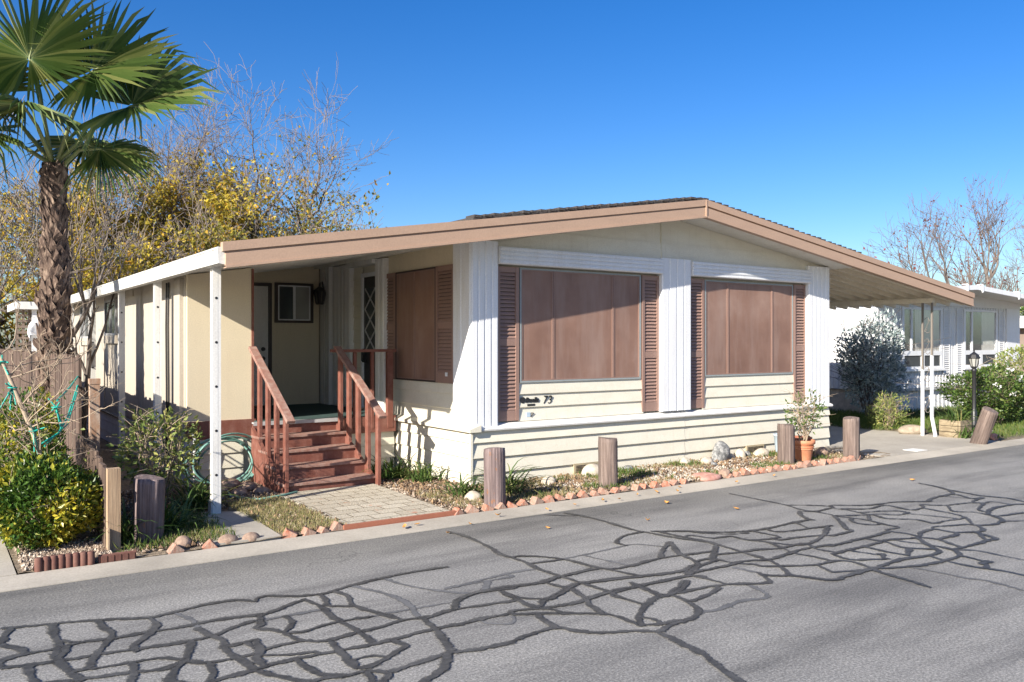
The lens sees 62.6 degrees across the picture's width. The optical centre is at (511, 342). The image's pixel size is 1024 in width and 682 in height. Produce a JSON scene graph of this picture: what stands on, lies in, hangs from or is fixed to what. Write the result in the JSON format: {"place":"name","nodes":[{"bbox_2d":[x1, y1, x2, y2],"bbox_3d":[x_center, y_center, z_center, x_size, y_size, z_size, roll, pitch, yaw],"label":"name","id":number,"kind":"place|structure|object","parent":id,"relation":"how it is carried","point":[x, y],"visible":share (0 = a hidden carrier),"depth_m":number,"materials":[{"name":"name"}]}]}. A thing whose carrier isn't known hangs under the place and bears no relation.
{"place":"outdoors","nodes":[
{"label":"outdoors","id":0,"kind":"place"},
{"bbox_2d":[0,537,15,576],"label":"sidewalk","id":1,"kind":"structure","parent":0,"point":[7,567],"depth_m":6.72,"materials":[{"name":"concrete"}]},
{"bbox_2d":[0,429,174,486],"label":"side yard soil","id":2,"kind":"structure","parent":0,"point":[106,453],"depth_m":13.02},
{"bbox_2d":[7,301,37,352],"bbox_3d":[-12.274,0.410,21.544,0.900,2.780,2.600,0,0,-35],"label":"patio cover","id":3,"kind":"object","parent":2,"relation":"on","point":[30,307],"visible":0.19,"depth_m":20.54,"materials":[{"name":"white paint"}]},
{"bbox_2d":[27,317,37,340],"bbox_3d":[-7.938,0.668,14.275,0.456,2.263,0.710,0,0,-35],"label":"satellite dish","id":4,"kind":"object","parent":2,"relation":"on","point":[31,328],"visible":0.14,"depth_m":14.40,"materials":[{"name":"white paint"}]},
{"bbox_2d":[0,95,110,305],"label":"bare sapling","id":5,"kind":"object","parent":2,"relation":"on","point":[37,256],"visible":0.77,"depth_m":13.06,"materials":[{"name":"brown plant"}]},
{"bbox_2d":[0,348,120,551],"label":"wooden fence","id":6,"kind":"object","parent":2,"relation":"on","point":[109,479],"visible":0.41,"depth_m":9.41,"materials":[{"name":"wood"}]},
{"bbox_2d":[0,112,182,436],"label":"bare sapling","id":7,"kind":"object","parent":2,"relation":"on","point":[90,358],"visible":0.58,"depth_m":13.96,"materials":[{"name":"brown plant"}]},
{"bbox_2d":[0,0,225,453],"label":"fan palm","id":8,"kind":"object","parent":2,"relation":"on","point":[56,47],"visible":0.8,"depth_m":11.61,"materials":[{"name":"green plant"}]},
{"bbox_2d":[74,268,255,482],"bbox_3d":[-6.622,0.413,16.682,2.901,2.785,13.029,0,0,-35],"label":"storage room","id":9,"kind":"object","parent":2,"relation":"on","point":[186,342],"visible":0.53,"depth_m":10.96,"materials":[{"name":"beige paint"}]},
{"bbox_2d":[79,305,89,344],"bbox_3d":[-8.761,-0.345,17.287,0.050,0.810,1.300,0,0,-35],"label":"window","id":10,"kind":"structure","parent":9,"relation":"in","point":[84,336],"depth_m":17.24,"materials":[{"name":"glass"}]},
{"bbox_2d":[103,298,117,342],"bbox_3d":[-7.082,-0.365,14.861,0.050,0.770,1.200,0,0,-35],"label":"window","id":11,"kind":"structure","parent":9,"relation":"in","point":[111,330],"depth_m":14.71,"materials":[{"name":"glass"}]},
{"bbox_2d":[0,447,890,572],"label":"brown gravel","id":12,"kind":"structure","parent":0,"point":[26,558],"depth_m":8.43,"materials":[{"name":"gravel"}]},
{"bbox_2d":[0,381,70,517],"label":"euonymus shrub","id":13,"kind":"object","parent":12,"relation":"on","point":[50,432],"visible":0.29,"depth_m":8.10,"materials":[{"name":"green plant"}]},
{"bbox_2d":[0,287,124,527],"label":"bare rose","id":14,"kind":"object","parent":12,"relation":"on","point":[36,444],"visible":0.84,"depth_m":7.82,"materials":[{"name":"plant"}]},
{"bbox_2d":[34,550,94,571],"bbox_3d":[-3.512,1.728,6.623,0.424,0.125,0.073,0,0,-35],"label":"log edging","id":15,"kind":"object","parent":12,"relation":"on","point":[62,561],"visible":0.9,"depth_m":6.61,"materials":[{"name":"wood"}]},
{"bbox_2d":[0,440,145,553],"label":"euonymus shrub","id":16,"kind":"object","parent":12,"relation":"on","point":[40,521],"visible":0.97,"depth_m":7.06,"materials":[{"name":"green plant"}]},
{"bbox_2d":[88,378,100,455],"bbox_3d":[-4.598,1.090,9.277,0.110,1.380,0.100,0,0,-35],"label":"gate post","id":17,"kind":"object","parent":12,"relation":"on","point":[94,419],"visible":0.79,"depth_m":9.24,"materials":[{"name":"wood"}]},
{"bbox_2d":[98,550,135,563],"bbox_3d":[-3.199,1.758,6.835,0.280,0.105,0.038,0,0,-35],"label":"edging strip","id":18,"kind":"object","parent":12,"relation":"on","point":[114,557],"visible":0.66,"depth_m":6.82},
{"bbox_2d":[78,495,183,543],"bbox_3d":[-3.362,1.590,7.445,0.934,0.354,0.885,0,0,-35],"label":"strap leaf plant","id":19,"kind":"object","parent":12,"relation":"on","point":[126,531],"visible":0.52,"depth_m":7.35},
{"bbox_2d":[99,403,209,503],"bbox_3d":[-3.712,1.199,8.851,1.109,1.170,1.002,0,0,-17],"label":"rose bush","id":20,"kind":"object","parent":12,"relation":"on","point":[151,469],"visible":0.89,"depth_m":8.72,"materials":[{"name":"green plant"}]},
{"bbox_2d":[122,489,228,535],"bbox_3d":[-3.123,1.577,7.817,0.866,0.385,0.960,0,0,13],"label":"strap leaf plant","id":21,"kind":"object","parent":12,"relation":"on","point":[171,518],"visible":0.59,"depth_m":7.83,"materials":[{"name":"plant"}]},
{"bbox_2d":[174,535,190,548],"bbox_3d":[-2.836,1.732,7.254,0.147,0.137,0.137,0,0,-35],"label":"stone","id":22,"kind":"object","parent":12,"relation":"on","point":[183,541],"visible":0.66,"depth_m":7.21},
{"bbox_2d":[154,467,261,513],"bbox_3d":[-3.332,1.517,8.840,1.192,0.495,1.182,0,0,-35],"label":"strap leaf plant","id":23,"kind":"object","parent":12,"relation":"on","point":[200,501],"visible":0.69,"depth_m":8.78,"materials":[{"name":"plant"}]},
{"bbox_2d":[221,478,239,489],"bbox_3d":[-3.410,1.722,10.115,0.289,0.175,0.241,0,0,-35],"label":"stone","id":24,"kind":"object","parent":12,"relation":"on","point":[234,482],"visible":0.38,"depth_m":10.05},
{"bbox_2d":[231,488,246,495],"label":"stone","id":25,"kind":"object","parent":12,"relation":"on","point":[238,492],"visible":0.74,"depth_m":9.69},
{"bbox_2d":[184,433,297,499],"bbox_3d":[-3.204,1.459,9.989,1.010,0.667,1.595,0,0,-35],"label":"garden hose","id":26,"kind":"object","parent":12,"relation":"on","point":[248,476],"visible":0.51,"depth_m":10.45,"materials":[{"name":"rubber"}]},
{"bbox_2d":[238,481,257,490],"bbox_3d":[-3.154,1.727,10.046,0.230,0.135,0.172,0,0,-35],"label":"stone","id":27,"kind":"object","parent":12,"relation":"on","point":[252,486],"visible":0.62,"depth_m":9.99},
{"bbox_2d":[242,532,259,541],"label":"stone","id":28,"kind":"object","parent":12,"relation":"on","point":[252,536],"visible":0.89,"depth_m":7.47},
{"bbox_2d":[253,486,270,494],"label":"stone","id":29,"kind":"object","parent":12,"relation":"on","point":[261,489],"visible":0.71,"depth_m":9.78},
{"bbox_2d":[248,346,395,492],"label":"porch steps","id":30,"kind":"structure","parent":12,"relation":"on","point":[302,447],"depth_m":10.63,"materials":[{"name":"wood"}]},
{"bbox_2d":[362,452,427,481],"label":"strap leaf plant","id":31,"kind":"object","parent":12,"relation":"on","point":[389,473],"visible":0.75,"depth_m":10.73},
{"bbox_2d":[385,458,452,482],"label":"strap leaf plant","id":32,"kind":"object","parent":12,"relation":"on","point":[424,476],"visible":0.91,"depth_m":10.56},
{"bbox_2d":[424,471,483,498],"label":"strap leaf plant","id":33,"kind":"object","parent":12,"relation":"on","point":[463,489],"visible":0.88,"depth_m":9.62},
{"bbox_2d":[464,491,481,501],"bbox_3d":[-0.435,1.729,9.406,0.199,0.149,0.175,0,0,-35],"label":"stone","id":34,"kind":"object","parent":12,"relation":"on","point":[471,495],"visible":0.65,"depth_m":9.35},
{"bbox_2d":[113,449,833,551],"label":"weeds","id":35,"kind":"object","parent":12,"relation":"on","point":[594,484],"visible":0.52,"depth_m":9.46,"materials":[{"name":"plant"}]},
{"bbox_2d":[121,450,846,551],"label":"leaf litter","id":36,"kind":"object","parent":12,"relation":"on","point":[430,488],"visible":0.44,"depth_m":10.11,"materials":[{"name":"plant"}]},
{"bbox_2d":[451,457,557,498],"bbox_3d":[-0.097,1.559,9.741,1.265,0.411,1.083,0,0,20],"label":"strap leaf plant","id":37,"kind":"object","parent":12,"relation":"on","point":[510,483],"visible":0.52,"depth_m":9.66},
{"bbox_2d":[541,476,555,485],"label":"stone","id":38,"kind":"object","parent":12,"relation":"on","point":[544,480],"visible":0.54,"depth_m":10.34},
{"bbox_2d":[528,454,838,494],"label":"white gravel","id":39,"kind":"structure","parent":12,"relation":"on","point":[690,479],"depth_m":11.45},
{"bbox_2d":[692,472,714,476],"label":"stone","id":40,"kind":"object","parent":12,"relation":"on","point":[701,474],"visible":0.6,"depth_m":10.93,"materials":[{"name":"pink stone"}]},
{"bbox_2d":[700,457,712,463],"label":"stone","id":41,"kind":"object","parent":12,"relation":"on","point":[706,460],"visible":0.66,"depth_m":12.09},
{"bbox_2d":[700,474,721,481],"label":"stone","id":42,"kind":"object","parent":12,"relation":"on","point":[711,477],"visible":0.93,"depth_m":10.77,"materials":[{"name":"pink stone"}]},
{"bbox_2d":[711,441,729,460],"bbox_3d":[3.092,1.677,12.545,0.352,0.420,0.230,0,0,-35],"label":"stone","id":43,"kind":"object","parent":12,"relation":"on","point":[721,451],"visible":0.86,"depth_m":12.45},
{"bbox_2d":[718,468,729,478],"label":"stone","id":44,"kind":"object","parent":12,"relation":"on","point":[725,472],"visible":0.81,"depth_m":11.02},
{"bbox_2d":[733,448,745,458],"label":"stone","id":45,"kind":"object","parent":12,"relation":"on","point":[740,452],"visible":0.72,"depth_m":12.73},
{"bbox_2d":[753,448,769,455],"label":"stone","id":46,"kind":"object","parent":12,"relation":"on","point":[760,451],"visible":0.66,"depth_m":12.92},
{"bbox_2d":[795,439,815,461],"bbox_3d":[4.304,1.599,12.441,0.334,0.322,0.334,0,0,-35],"label":"flower pot","id":47,"kind":"object","parent":12,"relation":"on","point":[803,450],"visible":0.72,"depth_m":12.33,"materials":[{"name":"ceramic"}]},
{"bbox_2d":[781,388,833,440],"bbox_3d":[4.338,1.080,12.451,0.816,0.830,0.789,0,0,-35],"label":"potted shrub","id":48,"kind":"object","parent":47,"relation":"in","point":[804,426],"visible":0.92,"depth_m":12.40,"materials":[{"name":"green plant"}]},
{"bbox_2d":[163,449,842,543],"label":"dry grass","id":49,"kind":"structure","parent":0,"point":[302,511],"depth_m":8.70,"materials":[{"name":"plant"}]},
{"bbox_2d":[0,444,1023,681],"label":"road","id":50,"kind":"structure","parent":0,"point":[892,572],"depth_m":5.88,"materials":[{"name":"asphalt"}]},
{"bbox_2d":[0,0,1023,343],"label":"sky","id":51,"kind":"structure","parent":0,"point":[818,118],"materials":[{"name":"blue"}]},
{"bbox_2d":[5,344,1020,574],"bbox_3d":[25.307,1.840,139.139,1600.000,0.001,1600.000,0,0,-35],"label":"ground","id":52,"kind":"structure","parent":0,"point":[17,573],"depth_m":7.31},
{"bbox_2d":[0,277,89,349],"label":"tree","id":53,"kind":"object","parent":52,"relation":"on","point":[6,335],"visible":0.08,"depth_m":26.42,"materials":[{"name":"yellow plant"}]},
{"bbox_2d":[0,172,193,347],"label":"deciduous tree","id":54,"kind":"object","parent":52,"relation":"on","point":[149,219],"visible":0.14,"depth_m":26.64,"materials":[{"name":"yellow plant"}]},
{"bbox_2d":[0,150,247,329],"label":"deciduous tree","id":55,"kind":"object","parent":52,"relation":"on","point":[132,256],"visible":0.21,"depth_m":21.65,"materials":[{"name":"yellow plant"}]},
{"bbox_2d":[0,105,292,292],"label":"deciduous tree","id":56,"kind":"object","parent":52,"relation":"on","point":[219,199],"visible":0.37,"depth_m":27.11,"materials":[{"name":"yellow plant"}]},
{"bbox_2d":[132,474,164,544],"bbox_3d":[-3.219,1.513,7.473,0.260,0.655,0.262,2,0,2],"label":"bollard","id":57,"kind":"object","parent":52,"relation":"on","point":[148,497],"visible":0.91,"depth_m":7.37,"materials":[{"name":"wood"}]},
{"bbox_2d":[167,543,184,553],"bbox_3d":[-2.843,1.765,7.116,0.136,0.136,0.090,0,0,-39],"label":"edging brick","id":58,"kind":"object","parent":52,"relation":"on","point":[173,548],"visible":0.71,"depth_m":7.08,"materials":[{"name":"brick"}]},
{"bbox_2d":[201,539,217,549],"bbox_3d":[-2.609,1.770,7.276,0.135,0.135,0.090,0,0,-24],"label":"edging brick","id":59,"kind":"object","parent":52,"relation":"on","point":[209,544],"visible":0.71,"depth_m":7.24,"materials":[{"name":"brick"}]},
{"bbox_2d":[71,42,398,263],"bbox_3d":[-10.309,-4.030,29.422,14.964,12.680,8.932,0,0,18],"label":"deciduous tree","id":60,"kind":"object","parent":52,"relation":"on","point":[304,207],"visible":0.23,"depth_m":28.93,"materials":[{"name":"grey plant"}]},
{"bbox_2d":[201,511,280,546],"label":"concrete slab","id":61,"kind":"structure","parent":52,"relation":"on","point":[242,524],"depth_m":7.94,"materials":[{"name":"concrete"}]},
{"bbox_2d":[218,534,238,543],"bbox_3d":[-2.490,1.740,7.395,0.182,0.108,0.101,0,0,-35],"label":"stone","id":62,"kind":"object","parent":61,"relation":"on","point":[227,538],"visible":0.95,"depth_m":7.36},
{"bbox_2d":[119,183,371,274],"bbox_3d":[-8.543,-1.560,26.670,5.375,6.754,9.149,0,0,25],"label":"deciduous tree","id":63,"kind":"object","parent":52,"relation":"on","point":[209,239],"visible":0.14,"depth_m":24.70,"materials":[{"name":"yellow plant"}]},
{"bbox_2d":[281,528,296,538],"bbox_3d":[-2.035,1.771,7.681,0.149,0.149,0.090,0,0,-18],"label":"edging brick","id":64,"kind":"object","parent":52,"relation":"on","point":[289,532],"visible":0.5,"depth_m":7.64,"materials":[{"name":"brick"}]},
{"bbox_2d":[300,527,316,535],"bbox_3d":[-1.883,1.773,7.773,0.138,0.138,0.090,0,0,-37],"label":"edging brick","id":65,"kind":"object","parent":52,"relation":"on","point":[305,531],"visible":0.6,"depth_m":7.74,"materials":[{"name":"brick"}]},
{"bbox_2d":[316,526,329,533],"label":"edging brick","id":66,"kind":"object","parent":52,"relation":"on","point":[321,529],"visible":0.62,"depth_m":7.84,"materials":[{"name":"brick"}]},
{"bbox_2d":[328,521,342,531],"bbox_3d":[-1.658,1.767,7.965,0.151,0.151,0.090,0,0,-39],"label":"edging brick","id":67,"kind":"object","parent":52,"relation":"on","point":[335,526],"visible":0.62,"depth_m":7.93,"materials":[{"name":"brick"}]},
{"bbox_2d":[278,484,448,524],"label":"brick path","id":68,"kind":"structure","parent":52,"relation":"on","point":[359,503],"depth_m":9.09,"materials":[{"name":"brick"}]},
{"bbox_2d":[343,510,455,529],"bbox_3d":[-1.088,1.774,8.310,1.230,0.092,0.045,0,0,-35],"label":"brick border","id":69,"kind":"object","parent":52,"relation":"on","point":[396,520],"visible":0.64,"depth_m":8.27,"materials":[{"name":"ceramic"}]},
{"bbox_2d":[464,504,479,513],"bbox_3d":[-0.422,1.764,8.790,0.151,0.151,0.090,0,0,-25],"label":"edging brick","id":70,"kind":"object","parent":52,"relation":"on","point":[470,508],"visible":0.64,"depth_m":8.75,"materials":[{"name":"brick"}]},
{"bbox_2d":[481,504,493,511],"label":"edging brick","id":71,"kind":"object","parent":52,"relation":"on","point":[485,507],"visible":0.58,"depth_m":8.86,"materials":[{"name":"brick"}]},
{"bbox_2d":[483,447,505,509],"bbox_3d":[-0.188,1.481,9.088,0.239,0.718,0.239,-1,0,8],"label":"bollard","id":72,"kind":"object","parent":52,"relation":"on","point":[494,478],"visible":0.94,"depth_m":8.99,"materials":[{"name":"wood"}]},
{"bbox_2d":[0,438,1023,591],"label":"concrete gutter","id":73,"kind":"object","parent":52,"relation":"on","point":[59,576],"depth_m":8.10,"materials":[{"name":"concrete"}]},
{"bbox_2d":[70,197,974,514],"bbox_3d":[-2.154,-0.123,19.640,14.245,3.898,18.251,0,0,-35],"label":"mobile home","id":74,"kind":"object","parent":52,"relation":"on","point":[556,341],"visible":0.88,"depth_m":11.92,"materials":[{"name":"beige"}]},
{"bbox_2d":[254,282,271,404],"bbox_3d":[-4.296,0.030,13.397,0.985,1.980,0.078,0,0,-35],"label":"door","id":75,"kind":"structure","parent":74,"relation":"in","point":[262,291],"depth_m":13.62,"materials":[{"name":"white paint"}]},
{"bbox_2d":[274,282,312,322],"bbox_3d":[-3.594,-0.647,13.907,0.650,0.655,0.040,0,0,-35],"label":"window","id":76,"kind":"structure","parent":74,"relation":"in","point":[293,302],"depth_m":13.89,"materials":[{"name":"glass"}]},
{"bbox_2d":[313,281,325,304],"bbox_3d":[-3.167,-0.813,13.887,0.220,0.385,0.213,0,0,-35],"label":"wall lantern","id":77,"kind":"object","parent":74,"relation":"attached to","point":[319,292],"depth_m":13.82,"materials":[{"name":"black metal"}]},
{"bbox_2d":[361,272,374,407],"bbox_3d":[-2.153,-0.025,12.788,0.103,2.070,0.640,0,0,-35],"label":"door","id":78,"kind":"structure","parent":74,"relation":"in","point":[367,279],"depth_m":12.89,"materials":[{"name":"white paint"}]},
{"bbox_2d":[395,267,434,381],"bbox_3d":[-1.329,-0.235,11.619,0.030,1.530,1.160,0,0,-35],"label":"window","id":79,"kind":"structure","parent":74,"relation":"in","point":[414,289],"depth_m":11.61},
{"bbox_2d":[519,267,640,382],"bbox_3d":[0.963,-0.220,11.426,2.110,1.480,0.030,0,0,-35],"label":"window","id":80,"kind":"structure","parent":74,"relation":"in","point":[574,325],"depth_m":11.38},
{"bbox_2d":[705,280,792,376],"bbox_3d":[3.783,-0.215,13.378,2.110,1.470,0.030,0,0,-35],"label":"window","id":81,"kind":"structure","parent":74,"relation":"in","point":[749,325],"depth_m":13.33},
{"bbox_2d":[516,499,528,506],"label":"edging brick","id":82,"kind":"object","parent":52,"relation":"on","point":[520,502],"visible":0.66,"depth_m":9.16,"materials":[{"name":"brick"}]},
{"bbox_2d":[529,496,543,504],"bbox_3d":[0.267,1.770,9.265,0.155,0.155,0.090,0,0,-40],"label":"edging brick","id":83,"kind":"object","parent":52,"relation":"on","point":[534,500],"visible":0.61,"depth_m":9.23,"materials":[{"name":"brick"}]},
{"bbox_2d":[542,495,554,502],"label":"edging brick","id":84,"kind":"object","parent":52,"relation":"on","point":[548,499],"visible":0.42,"depth_m":9.32,"materials":[{"name":"brick"}]},
{"bbox_2d":[554,494,565,501],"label":"edging brick","id":85,"kind":"object","parent":52,"relation":"on","point":[558,497],"visible":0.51,"depth_m":9.44,"materials":[{"name":"brick"}]},
{"bbox_2d":[565,492,576,499],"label":"edging brick","id":86,"kind":"object","parent":52,"relation":"on","point":[570,496],"visible":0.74,"depth_m":9.53,"materials":[{"name":"brick"}]},
{"bbox_2d":[576,490,588,498],"bbox_3d":[0.805,1.780,9.649,0.162,0.162,0.090,0,0,-30],"label":"edging brick","id":87,"kind":"object","parent":52,"relation":"on","point":[581,494],"visible":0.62,"depth_m":9.62,"materials":[{"name":"brick"}]},
{"bbox_2d":[581,464,597,475],"bbox_3d":[1.064,1.710,11.100,0.327,0.221,0.248,0,0,-35],"label":"stone","id":88,"kind":"object","parent":52,"relation":"on","point":[591,468],"visible":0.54,"depth_m":11.00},
{"bbox_2d":[597,487,609,495],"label":"edging brick","id":89,"kind":"object","parent":52,"relation":"on","point":[600,491],"visible":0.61,"depth_m":9.79,"materials":[{"name":"brick"}]},
{"bbox_2d":[598,436,617,486],"bbox_3d":[1.169,1.491,10.227,0.239,0.698,0.241,0,-1,-18],"label":"bollard","id":90,"kind":"object","parent":52,"relation":"on","point":[607,460],"visible":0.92,"depth_m":10.13,"materials":[{"name":"wood"}]},
{"bbox_2d":[631,484,641,490],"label":"edging brick","id":91,"kind":"object","parent":52,"relation":"on","point":[635,487],"visible":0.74,"depth_m":10.08,"materials":[{"name":"brick"}]},
{"bbox_2d":[649,481,660,488],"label":"edging brick","id":92,"kind":"object","parent":52,"relation":"on","point":[653,484],"visible":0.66,"depth_m":10.26,"materials":[{"name":"brick"}]},
{"bbox_2d":[777,423,794,464],"bbox_3d":[3.942,1.502,12.121,0.243,0.676,0.239,-1,0,17],"label":"bollard","id":93,"kind":"object","parent":52,"relation":"on","point":[785,442],"visible":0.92,"depth_m":12.02,"materials":[{"name":"wood"}]},
{"bbox_2d":[814,447,828,455],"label":"stone","id":94,"kind":"object","parent":52,"relation":"on","point":[820,451],"visible":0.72,"depth_m":12.94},
{"bbox_2d":[843,416,859,460],"bbox_3d":[5.129,1.484,12.745,0.242,0.713,0.238,0,0,16],"label":"bollard","id":95,"kind":"object","parent":52,"relation":"on","point":[851,435],"visible":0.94,"depth_m":12.64,"materials":[{"name":"wood"}]},
{"bbox_2d":[829,405,1023,440],"bbox_3d":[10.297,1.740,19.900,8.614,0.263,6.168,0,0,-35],"label":"lawn grass","id":96,"kind":"structure","parent":52,"relation":"on","point":[837,418],"depth_m":18.18,"materials":[{"name":"plant"}]},
{"bbox_2d":[860,390,916,429],"bbox_3d":[7.679,1.381,17.142,1.392,0.847,0.963,0,0,-35],"label":"shrub","id":97,"kind":"object","parent":96,"relation":"on","point":[892,413],"visible":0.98,"depth_m":17.06,"materials":[{"name":"green plant"}]},
{"bbox_2d":[829,307,950,415],"bbox_3d":[8.378,0.482,19.350,3.294,2.651,2.297,0,0,-35],"label":"silver shrub","id":98,"kind":"object","parent":96,"relation":"on","point":[863,369],"visible":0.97,"depth_m":19.32,"materials":[{"name":"grey plant"}]},
{"bbox_2d":[939,419,971,437],"bbox_3d":[8.306,1.610,15.796,0.440,0.320,0.400,0,0,-35],"label":"planter box","id":99,"kind":"object","parent":96,"relation":"on","point":[947,427],"visible":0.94,"depth_m":15.66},
{"bbox_2d":[927,401,979,423],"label":"strap leaf plant","id":100,"kind":"object","parent":99,"relation":"in","point":[958,417],"visible":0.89,"depth_m":15.73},
{"bbox_2d":[953,426,973,437],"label":"strap leaf plant","id":101,"kind":"object","parent":96,"relation":"on","point":[965,435],"visible":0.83,"depth_m":15.51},
{"bbox_2d":[905,354,1023,426],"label":"rose hedge","id":102,"kind":"object","parent":96,"relation":"on","point":[1008,387],"visible":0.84,"depth_m":17.34,"materials":[{"name":"plant"}]},
{"bbox_2d":[968,349,979,428],"bbox_3d":[9.003,0.955,16.424,0.212,1.650,0.212,0,0,33],"label":"lamp post","id":103,"kind":"object","parent":96,"relation":"on","point":[973,357],"visible":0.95,"depth_m":16.39,"materials":[{"name":"black metal"}]},
{"bbox_2d":[988,344,1023,414],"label":"rose hedge","id":104,"kind":"object","parent":96,"relation":"on","point":[1020,350],"visible":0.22,"depth_m":19.71,"materials":[{"name":"plant"}]},
{"bbox_2d":[862,173,1023,306],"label":"bare tree","id":105,"kind":"object","parent":52,"relation":"on","point":[987,280],"visible":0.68,"depth_m":38.40,"materials":[{"name":"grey plant"}]},
{"bbox_2d":[969,406,997,443],"bbox_3d":[8.207,1.507,14.665,0.262,0.750,0.264,6,20,-6],"label":"bollard","id":106,"kind":"object","parent":52,"relation":"on","point":[985,424],"visible":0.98,"depth_m":14.56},
{"bbox_2d":[1020,316,1023,371],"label":"distant house","id":107,"kind":"structure","parent":52,"relation":"on","point":[1021,329],"depth_m":35.61,"materials":[{"name":"white paint"}]},
{"bbox_2d":[825,426,998,458],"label":"driveway","id":108,"kind":"structure","parent":0,"point":[893,443],"depth_m":15.00,"materials":[{"name":"concrete"}]},
{"bbox_2d":[898,424,925,433],"bbox_3d":[7.722,1.706,16.294,0.556,0.232,0.304,0,0,-6],"label":"stone","id":109,"kind":"object","parent":108,"relation":"on","point":[910,429],"visible":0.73,"depth_m":16.18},
{"bbox_2d":[829,284,1023,412],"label":"white house","id":110,"kind":"structure","parent":0,"point":[987,324],"depth_m":22.25,"materials":[{"name":"paint"}]},
{"bbox_2d":[901,306,944,371],"bbox_3d":[10.606,-0.080,21.742,1.990,1.640,0.082,0,0,-35],"label":"window","id":111,"kind":"structure","parent":110,"relation":"in","point":[910,316],"depth_m":21.70,"materials":[{"name":"glass"}]},
{"bbox_2d":[963,309,997,369],"bbox_3d":[13.052,-0.080,23.435,1.940,1.640,0.082,0,0,-35],"label":"window","id":112,"kind":"structure","parent":110,"relation":"in","point":[980,327],"depth_m":23.47,"materials":[{"name":"glass"}]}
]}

